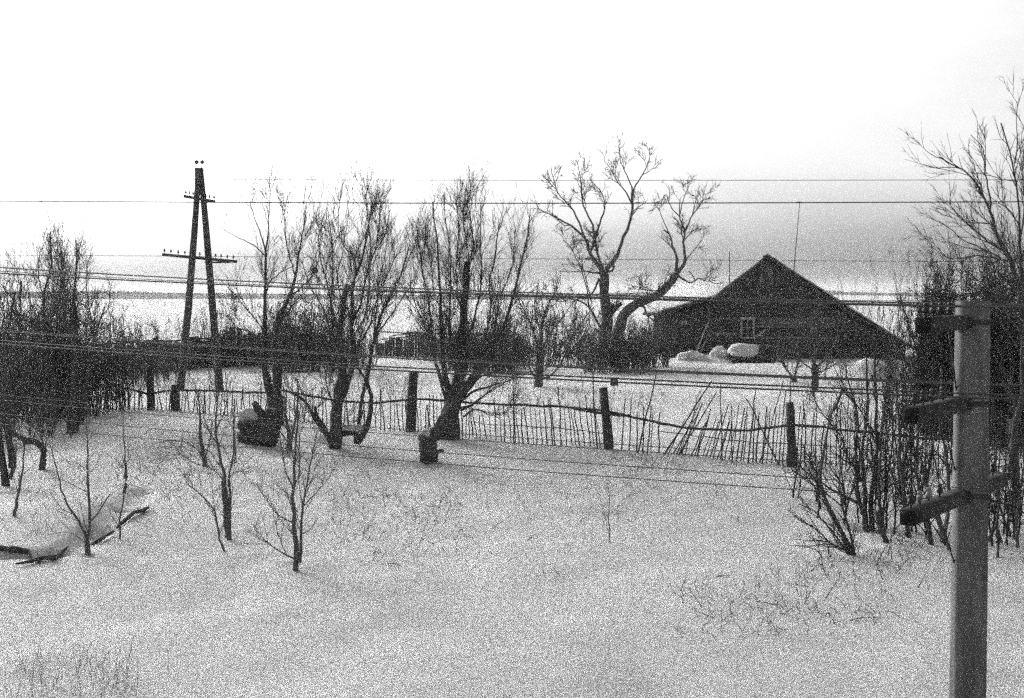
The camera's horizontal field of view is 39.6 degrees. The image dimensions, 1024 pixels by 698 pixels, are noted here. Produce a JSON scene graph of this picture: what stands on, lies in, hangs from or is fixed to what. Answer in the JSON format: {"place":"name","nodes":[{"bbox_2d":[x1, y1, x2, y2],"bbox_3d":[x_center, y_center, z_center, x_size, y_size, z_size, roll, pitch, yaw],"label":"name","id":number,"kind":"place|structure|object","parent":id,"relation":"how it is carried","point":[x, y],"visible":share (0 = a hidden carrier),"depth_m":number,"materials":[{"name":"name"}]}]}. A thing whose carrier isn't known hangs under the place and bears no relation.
{"place":"outdoors","nodes":[
{"label":"outdoors","id":0,"kind":"place"},
{"bbox_2d":[0,628,169,697],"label":"dry grass","id":1,"kind":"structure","parent":0,"point":[61,670],"depth_m":18.06,"materials":[{"name":"grey plant"}]},
{"bbox_2d":[0,295,1023,697],"bbox_3d":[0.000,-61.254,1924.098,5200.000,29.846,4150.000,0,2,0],"label":"snow ground","id":2,"kind":"structure","parent":0,"point":[192,603],"depth_m":24.85,"materials":[{"name":"snow"}]},
{"bbox_2d":[0,545,40,562],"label":"fallen branch","id":3,"kind":"object","parent":2,"relation":"on","point":[31,553],"visible":0.91,"depth_m":25.12,"materials":[{"name":"wood"}]},
{"bbox_2d":[10,425,36,516],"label":"sapling","id":4,"kind":"object","parent":2,"relation":"on","point":[14,514],"visible":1,"depth_m":26.91,"materials":[{"name":"black plant"}]},
{"bbox_2d":[0,231,76,485],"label":"willow tree","id":5,"kind":"object","parent":2,"relation":"on","point":[5,475],"visible":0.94,"depth_m":31.26,"materials":[{"name":"black plant"}]},
{"bbox_2d":[0,289,80,427],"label":"bush","id":6,"kind":"object","parent":2,"relation":"on","point":[34,380],"visible":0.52,"depth_m":40.71,"materials":[{"name":"plant"}]},
{"bbox_2d":[15,546,67,564],"bbox_3d":[-7.985,3.575,24.751,0.445,0.312,1.792,0,2,10],"label":"fallen branch","id":7,"kind":"object","parent":2,"relation":"on","point":[56,555],"visible":0.98,"depth_m":24.36,"materials":[{"name":"wood"}]},
{"bbox_2d":[0,379,84,438],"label":"bush","id":8,"kind":"object","parent":2,"relation":"on","point":[13,410],"visible":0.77,"depth_m":38.24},
{"bbox_2d":[0,357,84,469],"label":"willow tree","id":9,"kind":"object","parent":2,"relation":"on","point":[40,446],"visible":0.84,"depth_m":33.39,"materials":[{"name":"black plant"}]},
{"bbox_2d":[4,196,89,414],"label":"willow tree","id":10,"kind":"object","parent":2,"relation":"on","point":[51,251],"visible":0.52,"depth_m":41.91,"materials":[{"name":"black plant"}]},
{"bbox_2d":[0,290,93,420],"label":"bush","id":11,"kind":"object","parent":2,"relation":"on","point":[66,364],"visible":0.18,"depth_m":41.92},
{"bbox_2d":[0,283,126,418],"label":"bush","id":12,"kind":"object","parent":2,"relation":"on","point":[105,392],"visible":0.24,"depth_m":42.55,"materials":[{"name":"plant"}]},
{"bbox_2d":[0,268,129,361],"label":"bush","id":13,"kind":"object","parent":2,"relation":"on","point":[68,310],"visible":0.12,"depth_m":62.54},
{"bbox_2d":[16,207,125,433],"bbox_3d":[-11.900,-0.765,38.508,3.001,6.250,2.543,0,2,0],"label":"willow tree","id":14,"kind":"object","parent":2,"relation":"on","point":[76,381],"visible":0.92,"depth_m":38.48,"materials":[{"name":"black plant"}]},
{"bbox_2d":[46,395,126,555],"bbox_3d":[-7.437,2.235,24.980,1.498,2.854,0.897,-1,2,-15],"label":"sapling","id":15,"kind":"object","parent":2,"relation":"on","point":[87,550],"visible":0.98,"depth_m":24.84,"materials":[{"name":"black plant"}]},
{"bbox_2d":[90,530,113,544],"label":"fallen branch","id":16,"kind":"object","parent":2,"relation":"on","point":[99,539],"visible":0.99,"depth_m":25.66,"materials":[{"name":"wood"}]},
{"bbox_2d":[61,317,152,411],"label":"bush","id":17,"kind":"object","parent":2,"relation":"on","point":[121,368],"visible":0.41,"depth_m":44.28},
{"bbox_2d":[64,318,172,385],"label":"bush","id":18,"kind":"object","parent":2,"relation":"on","point":[156,365],"visible":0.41,"depth_m":56.02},
{"bbox_2d":[109,398,145,538],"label":"sapling","id":19,"kind":"object","parent":2,"relation":"on","point":[125,477],"visible":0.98,"depth_m":25.79,"materials":[{"name":"black plant"}]},
{"bbox_2d":[116,506,152,528],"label":"fallen branch","id":20,"kind":"object","parent":2,"relation":"on","point":[131,514],"visible":0.95,"depth_m":27.50,"materials":[{"name":"wood"}]},
{"bbox_2d":[114,334,194,380],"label":"bush","id":21,"kind":"object","parent":2,"relation":"on","point":[166,364],"visible":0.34,"depth_m":59.55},
{"bbox_2d":[106,308,206,338],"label":"bush","id":22,"kind":"object","parent":2,"relation":"on","point":[195,332],"visible":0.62,"depth_m":120.50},
{"bbox_2d":[133,314,200,343],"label":"bush","id":23,"kind":"object","parent":2,"relation":"on","point":[166,330],"visible":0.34,"depth_m":71.73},
{"bbox_2d":[147,386,214,466],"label":"sapling","id":24,"kind":"object","parent":2,"relation":"on","point":[203,456],"visible":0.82,"depth_m":34.03,"materials":[{"name":"black plant"}]},
{"bbox_2d":[162,160,236,389],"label":"telegraph pole","id":25,"kind":"object","parent":2,"relation":"on","point":[199,193],"visible":0.9,"depth_m":52.82,"materials":[{"name":"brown wood"}]},
{"bbox_2d":[149,361,260,539],"bbox_3d":[-5.592,1.836,26.317,1.971,3.439,1.067,1,3,23],"label":"sapling","id":26,"kind":"object","parent":2,"relation":"on","point":[226,501],"visible":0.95,"depth_m":26.10,"materials":[{"name":"black plant"}]},
{"bbox_2d":[173,464,237,551],"bbox_3d":[-5.493,2.823,25.394,1.074,1.624,0.600,-1,3,-26],"label":"sapling","id":27,"kind":"object","parent":2,"relation":"on","point":[216,521],"visible":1,"depth_m":25.35,"materials":[{"name":"black plant"}]},
{"bbox_2d":[170,302,243,368],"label":"bush","id":28,"kind":"object","parent":2,"relation":"on","point":[202,334],"visible":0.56,"depth_m":67.12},
{"bbox_2d":[84,328,330,375],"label":"board fence","id":29,"kind":"object","parent":2,"relation":"on","point":[195,364],"visible":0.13,"depth_m":66.74,"materials":[{"name":"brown wood"}]},
{"bbox_2d":[204,325,268,369],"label":"bush","id":30,"kind":"object","parent":2,"relation":"on","point":[239,352],"visible":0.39,"depth_m":67.82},
{"bbox_2d":[199,304,275,336],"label":"bush","id":31,"kind":"object","parent":2,"relation":"on","point":[226,321],"visible":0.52,"depth_m":124.78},
{"bbox_2d":[231,405,248,462],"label":"sapling","id":32,"kind":"object","parent":2,"relation":"on","point":[235,453],"visible":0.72,"depth_m":34.42,"materials":[{"name":"black plant"}]},
{"bbox_2d":[211,321,297,367],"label":"bush","id":33,"kind":"object","parent":2,"relation":"on","point":[242,340],"visible":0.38,"depth_m":67.87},
{"bbox_2d":[236,401,281,446],"bbox_3d":[-6.620,1.993,37.268,1.231,1.294,0.714,0,2,0],"label":"tree stump","id":34,"kind":"object","parent":2,"relation":"on","point":[255,412],"visible":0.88,"depth_m":37.03,"materials":[{"name":"wood"}]},
{"bbox_2d":[202,141,340,424],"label":"willow tree","id":35,"kind":"object","parent":2,"relation":"on","point":[274,396],"visible":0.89,"depth_m":41.21,"materials":[{"name":"black plant"}]},
{"bbox_2d":[264,380,303,450],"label":"sapling","id":36,"kind":"object","parent":2,"relation":"on","point":[286,418],"visible":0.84,"depth_m":36.94,"materials":[{"name":"black plant"}]},
{"bbox_2d":[233,378,357,570],"bbox_3d":[-3.580,2.121,23.606,2.073,3.272,1.049,0,2,-11],"label":"sapling","id":37,"kind":"object","parent":2,"relation":"on","point":[297,558],"visible":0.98,"depth_m":23.61,"materials":[{"name":"black plant"}]},
{"bbox_2d":[262,292,363,372],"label":"bush","id":38,"kind":"object","parent":2,"relation":"on","point":[304,342],"visible":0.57,"depth_m":65.45,"materials":[{"name":"plant"}]},
{"bbox_2d":[249,157,413,448],"bbox_3d":[-4.445,-1.242,37.761,4.537,8.150,3.338,-2,3,-39],"label":"willow tree","id":39,"kind":"object","parent":2,"relation":"on","point":[340,391],"visible":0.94,"depth_m":37.76,"materials":[{"name":"black plant"}]},
{"bbox_2d":[320,329,384,367],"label":"bush","id":40,"kind":"object","parent":2,"relation":"on","point":[363,349],"visible":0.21,"depth_m":70.06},
{"bbox_2d":[342,422,370,443],"bbox_3d":[-4.195,2.241,37.966,0.854,0.610,0.384,0,2,0],"label":"fallen bough","id":41,"kind":"object","parent":2,"relation":"on","point":[357,437],"visible":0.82,"depth_m":37.85,"materials":[{"name":"wood"}]},
{"bbox_2d":[316,188,433,441],"bbox_3d":[-3.584,-0.864,38.387,2.892,7.085,2.732,1,3,26],"label":"willow tree","id":42,"kind":"object","parent":2,"relation":"on","point":[375,334],"visible":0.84,"depth_m":38.27,"materials":[{"name":"black plant"}]},
{"bbox_2d":[367,317,434,335],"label":"bush","id":43,"kind":"object","parent":2,"relation":"on","point":[393,329],"visible":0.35,"depth_m":129.82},
{"bbox_2d":[397,328,456,363],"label":"bush","id":44,"kind":"object","parent":2,"relation":"on","point":[420,349],"visible":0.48,"depth_m":78.27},
{"bbox_2d":[417,415,450,464],"bbox_3d":[-2.015,2.344,36.911,0.890,1.270,0.554,0,2,0],"label":"tree stump","id":45,"kind":"object","parent":2,"relation":"on","point":[442,424],"visible":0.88,"depth_m":36.76,"materials":[{"name":"wood"}]},
{"bbox_2d":[381,331,489,352],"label":"pole frame","id":46,"kind":"object","parent":2,"relation":"on","point":[408,332],"visible":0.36,"depth_m":83.68,"materials":[{"name":"grey wood"}]},
{"bbox_2d":[375,331,519,356],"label":"plank fence","id":47,"kind":"object","parent":2,"relation":"on","point":[390,344],"visible":0.18,"depth_m":84.72,"materials":[{"name":"grey wood"}]},
{"bbox_2d":[391,155,562,439],"bbox_3d":[-1.062,-1.383,39.581,5.434,8.104,3.302,1,3,25],"label":"willow tree","id":48,"kind":"object","parent":2,"relation":"on","point":[456,391],"visible":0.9,"depth_m":39.37,"materials":[{"name":"black plant"}]},
{"bbox_2d":[8,297,954,329],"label":"distant scrub","id":49,"kind":"object","parent":2,"relation":"on","point":[259,317],"visible":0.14,"depth_m":233.37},
{"bbox_2d":[435,307,528,371],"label":"bush","id":50,"kind":"object","parent":2,"relation":"on","point":[474,357],"visible":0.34,"depth_m":71.60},
{"bbox_2d":[472,310,539,368],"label":"bush","id":51,"kind":"object","parent":2,"relation":"on","point":[526,331],"visible":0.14,"depth_m":75.88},
{"bbox_2d":[0,290,1016,299],"bbox_3d":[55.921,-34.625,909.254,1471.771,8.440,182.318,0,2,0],"label":"wood","id":52,"kind":"object","parent":2,"relation":"on","point":[135,294],"visible":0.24,"depth_m":843.62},
{"bbox_2d":[109,352,908,436],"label":"garden stalks","id":53,"kind":"object","parent":2,"relation":"on","point":[537,401],"visible":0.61,"depth_m":51.66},
{"bbox_2d":[0,413,1023,640],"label":"dead weeds","id":54,"kind":"object","parent":2,"relation":"on","point":[260,485],"visible":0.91,"depth_m":28.21,"materials":[{"name":"plant"}]},
{"bbox_2d":[11,363,1021,479],"bbox_3d":[-2.020,1.857,40.297,33.389,3.041,1.252,1,3,24],"label":"stick fence","id":55,"kind":"object","parent":2,"relation":"on","point":[411,399],"visible":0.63,"depth_m":38.48,"materials":[{"name":"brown wood"}]},
{"bbox_2d":[496,264,597,386],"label":"apple tree","id":56,"kind":"object","parent":2,"relation":"on","point":[537,369],"visible":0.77,"depth_m":57.84,"materials":[{"name":"black plant"}]},
{"bbox_2d":[531,299,601,365],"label":"bush","id":57,"kind":"object","parent":2,"relation":"on","point":[556,356],"visible":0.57,"depth_m":77.55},
{"bbox_2d":[529,132,661,364],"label":"old tree","id":58,"kind":"object","parent":2,"relation":"on","point":[609,309],"visible":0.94,"depth_m":73.83,"materials":[{"name":"black plant"}]},
{"bbox_2d":[577,324,623,373],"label":"bush","id":59,"kind":"object","parent":2,"relation":"on","point":[590,354],"visible":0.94,"depth_m":69.54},
{"bbox_2d":[600,488,609,541],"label":"sapling","id":60,"kind":"object","parent":2,"relation":"on","point":[608,515],"visible":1,"depth_m":26.59,"materials":[{"name":"grey plant"}]},
{"bbox_2d":[610,377,618,394],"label":"box on stake","id":61,"kind":"object","parent":2,"relation":"on","point":[613,384],"visible":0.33,"depth_m":53.98,"materials":[{"name":"grey wood"}]},
{"bbox_2d":[599,307,667,374],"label":"bush","id":62,"kind":"object","parent":2,"relation":"on","point":[630,356],"visible":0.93,"depth_m":69.55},
{"bbox_2d":[626,318,679,367],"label":"bush","id":63,"kind":"object","parent":2,"relation":"on","point":[665,354],"visible":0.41,"depth_m":73.50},
{"bbox_2d":[611,172,725,354],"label":"old tree","id":64,"kind":"object","parent":2,"relation":"on","point":[662,290],"visible":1,"depth_m":72.81,"materials":[{"name":"black plant"}]},
{"bbox_2d":[676,350,707,359],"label":"snow heap","id":65,"kind":"object","parent":2,"relation":"on","point":[692,355],"visible":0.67,"depth_m":79.14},
{"bbox_2d":[709,346,729,357],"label":"snow heap","id":66,"kind":"object","parent":2,"relation":"on","point":[720,351],"visible":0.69,"depth_m":80.16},
{"bbox_2d":[727,343,775,363],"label":"log stack","id":67,"kind":"object","parent":2,"relation":"on","point":[742,353],"visible":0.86,"depth_m":78.97,"materials":[{"name":"grey wood"}]},
{"bbox_2d":[643,254,910,359],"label":"log farmhouse","id":68,"kind":"object","parent":2,"relation":"on","point":[729,324],"visible":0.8,"depth_m":82.97,"materials":[{"name":"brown wood"}]},
{"bbox_2d":[696,321,709,350],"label":"leaning pole","id":69,"kind":"object","parent":68,"relation":"attached to","point":[702,336],"visible":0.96,"depth_m":82.94,"materials":[{"name":"grey wood"}]},
{"bbox_2d":[729,251,729,282],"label":"thin mast","id":70,"kind":"object","parent":68,"relation":"on","point":[729,266],"visible":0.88,"depth_m":89.83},
{"bbox_2d":[740,317,754,338],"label":"window","id":71,"kind":"structure","parent":68,"relation":"in","point":[747,326],"depth_m":83.09,"materials":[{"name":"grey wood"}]},
{"bbox_2d":[793,203,799,269],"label":"antenna mast","id":72,"kind":"object","parent":68,"relation":"attached to","point":[796,238],"visible":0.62,"depth_m":87.78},
{"bbox_2d":[760,333,808,381],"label":"apple tree","id":73,"kind":"object","parent":2,"relation":"on","point":[780,353],"visible":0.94,"depth_m":61.89,"materials":[{"name":"black plant"}]},
{"bbox_2d":[778,383,862,557],"bbox_3d":[5.436,2.325,25.015,1.641,3.587,1.689,0,2,0],"label":"bush","id":74,"kind":"object","parent":2,"relation":"on","point":[845,545],"visible":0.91,"depth_m":25.29,"materials":[{"name":"black plant"}]},
{"bbox_2d":[778,290,862,389],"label":"apple tree","id":75,"kind":"object","parent":2,"relation":"on","point":[806,333],"visible":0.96,"depth_m":57.54,"materials":[{"name":"black plant"}]},
{"bbox_2d":[781,399,893,522],"bbox_3d":[6.980,2.339,29.704,2.288,2.356,4.506,0,2,0],"label":"bush","id":76,"kind":"object","parent":2,"relation":"on","point":[816,496],"visible":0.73,"depth_m":30.87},
{"bbox_2d":[818,347,868,384],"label":"bush","id":77,"kind":"object","parent":2,"relation":"on","point":[848,367],"visible":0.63,"depth_m":62.43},
{"bbox_2d":[791,338,932,531],"bbox_3d":[7.037,1.870,27.680,2.930,4.338,2.365,0,2,0],"label":"bush","id":78,"kind":"object","parent":2,"relation":"on","point":[863,506],"visible":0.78,"depth_m":28.18,"materials":[{"name":"black plant"}]},
{"bbox_2d":[836,272,899,333],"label":"bush","id":79,"kind":"object","parent":2,"relation":"on","point":[838,291],"visible":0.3,"depth_m":105.02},
{"bbox_2d":[814,527,926,587],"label":"weeds","id":80,"kind":"object","parent":2,"relation":"on","point":[876,554],"visible":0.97,"depth_m":24.81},
{"bbox_2d":[807,374,950,535],"bbox_3d":[7.276,2.103,28.285,1.937,3.101,3.032,-2,3,-39],"label":"bush","id":81,"kind":"object","parent":2,"relation":"on","point":[909,490],"visible":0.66,"depth_m":28.05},
{"bbox_2d":[861,334,919,387],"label":"bush","id":82,"kind":"object","parent":2,"relation":"on","point":[898,365],"visible":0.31,"depth_m":57.97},
{"bbox_2d":[855,352,951,545],"bbox_3d":[7.380,1.876,26.280,1.813,3.756,2.766,1,3,29],"label":"bush","id":83,"kind":"object","parent":2,"relation":"on","point":[927,531],"visible":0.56,"depth_m":26.18,"materials":[{"name":"black plant"}]},
{"bbox_2d":[865,314,946,427],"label":"bush","id":84,"kind":"object","parent":2,"relation":"on","point":[890,349],"visible":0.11,"depth_m":44.36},
{"bbox_2d":[868,240,954,347],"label":"bush","id":85,"kind":"object","parent":2,"relation":"on","point":[906,293],"visible":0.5,"depth_m":100.01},
{"bbox_2d":[842,374,1009,500],"bbox_3d":[9.329,1.799,31.919,3.802,3.148,3.881,0,2,0],"label":"bush","id":86,"kind":"object","parent":2,"relation":"on","point":[906,456],"visible":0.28,"depth_m":32.08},
{"bbox_2d":[911,461,951,550],"bbox_3d":[6.651,2.433,21.999,0.694,1.430,0.816,2,3,36],"label":"bush","id":87,"kind":"object","parent":2,"relation":"on","point":[937,519],"visible":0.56,"depth_m":22.15,"materials":[{"name":"black plant"}]},
{"bbox_2d":[900,301,1007,697],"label":"concrete pole","id":88,"kind":"object","parent":2,"relation":"on","point":[968,549],"visible":0.88,"depth_m":11.47,"materials":[{"name":"grey concrete"}]},
{"bbox_2d":[0,330,1020,385],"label":"overhead wire","id":89,"kind":"object","parent":88,"relation":"attached to","point":[534,365],"visible":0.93,"depth_m":13.76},
{"bbox_2d":[0,343,1023,400],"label":"overhead wire","id":90,"kind":"object","parent":88,"relation":"attached to","point":[545,378],"visible":1,"depth_m":11.96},
{"bbox_2d":[0,273,1023,308],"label":"overhead wire","id":91,"kind":"object","parent":88,"relation":"attached to","point":[546,296],"visible":1,"depth_m":12.05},
{"bbox_2d":[0,340,1023,395],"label":"overhead wire","id":92,"kind":"object","parent":88,"relation":"attached to","point":[543,374],"visible":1,"depth_m":12.45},
{"bbox_2d":[0,413,1023,491],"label":"overhead wire","id":93,"kind":"object","parent":88,"relation":"attached to","point":[545,460],"visible":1,"depth_m":12.75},
{"bbox_2d":[0,331,1023,386],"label":"overhead wire","id":94,"kind":"object","parent":88,"relation":"attached to","point":[529,365],"visible":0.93,"depth_m":13.68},
{"bbox_2d":[0,399,1023,474],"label":"overhead wire","id":95,"kind":"object","parent":88,"relation":"attached to","point":[526,443],"visible":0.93,"depth_m":14.10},
{"bbox_2d":[0,394,1023,467],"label":"overhead wire","id":96,"kind":"object","parent":88,"relation":"attached to","point":[527,438],"visible":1,"depth_m":14.60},
{"bbox_2d":[0,329,1023,384],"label":"overhead wire","id":97,"kind":"object","parent":88,"relation":"attached to","point":[502,362],"visible":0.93,"depth_m":14.20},
{"bbox_2d":[0,267,1023,305],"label":"overhead wire","id":98,"kind":"object","parent":88,"relation":"attached to","point":[498,291],"visible":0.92,"depth_m":14.33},
{"bbox_2d":[1,424,1023,504],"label":"overhead wire","id":99,"kind":"object","parent":88,"relation":"attached to","point":[544,471],"visible":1,"depth_m":11.94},
{"bbox_2d":[1,271,1023,306],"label":"overhead wire","id":100,"kind":"object","parent":88,"relation":"attached to","point":[513,294],"visible":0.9,"depth_m":13.10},
{"bbox_2d":[5,268,1023,305],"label":"overhead wire","id":101,"kind":"object","parent":88,"relation":"attached to","point":[518,292],"visible":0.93,"depth_m":14.08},
{"bbox_2d":[102,338,1023,385],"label":"overhead wire","id":102,"kind":"object","parent":88,"relation":"attached to","point":[705,372],"visible":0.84,"depth_m":12.86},
{"bbox_2d":[890,266,1020,442],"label":"bush","id":103,"kind":"object","parent":2,"relation":"on","point":[935,362],"visible":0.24,"depth_m":41.88,"materials":[{"name":"plant"}]},
{"bbox_2d":[904,235,1016,334],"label":"bush","id":104,"kind":"object","parent":2,"relation":"on","point":[948,267],"visible":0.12,"depth_m":96.31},
{"bbox_2d":[898,73,1023,515],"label":"tall tree","id":105,"kind":"object","parent":2,"relation":"on","point":[1006,253],"visible":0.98,"depth_m":29.36,"materials":[{"name":"black plant"}]},
{"bbox_2d":[906,240,1023,376],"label":"bush","id":106,"kind":"object","parent":2,"relation":"on","point":[926,285],"visible":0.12,"depth_m":55.68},
{"bbox_2d":[920,247,1023,458],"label":"bush","id":107,"kind":"object","parent":2,"relation":"on","point":[1004,340],"visible":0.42,"depth_m":39.43,"materials":[{"name":"plant"}]},
{"bbox_2d":[988,432,1023,546],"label":"bush","id":108,"kind":"object","parent":2,"relation":"on","point":[1009,496],"visible":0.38,"depth_m":26.81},
{"bbox_2d":[988,409,1023,557],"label":"bush","id":109,"kind":"object","parent":2,"relation":"on","point":[998,537],"visible":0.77,"depth_m":25.24,"materials":[{"name":"black plant"}]},
{"bbox_2d":[0,201,1023,203],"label":"overhead wire","id":110,"kind":"object","parent":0,"point":[519,203],"visible":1,"depth_m":13.95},
{"bbox_2d":[0,178,1023,180],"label":"overhead wire","id":111,"kind":"object","parent":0,"point":[491,180],"visible":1,"depth_m":19.92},
{"bbox_2d":[0,0,1023,296],"label":"sky","id":112,"kind":"structure","parent":0,"point":[97,97],"materials":[{"name":"white"}]},
{"bbox_2d":[41,255,1023,261],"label":"overhead wire","id":113,"kind":"object","parent":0,"point":[529,258],"visible":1,"depth_m":19.96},
{"bbox_2d":[54,292,1023,301],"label":"overhead wire","id":114,"kind":"object","parent":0,"point":[432,295],"visible":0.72,"depth_m":19.98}
]}

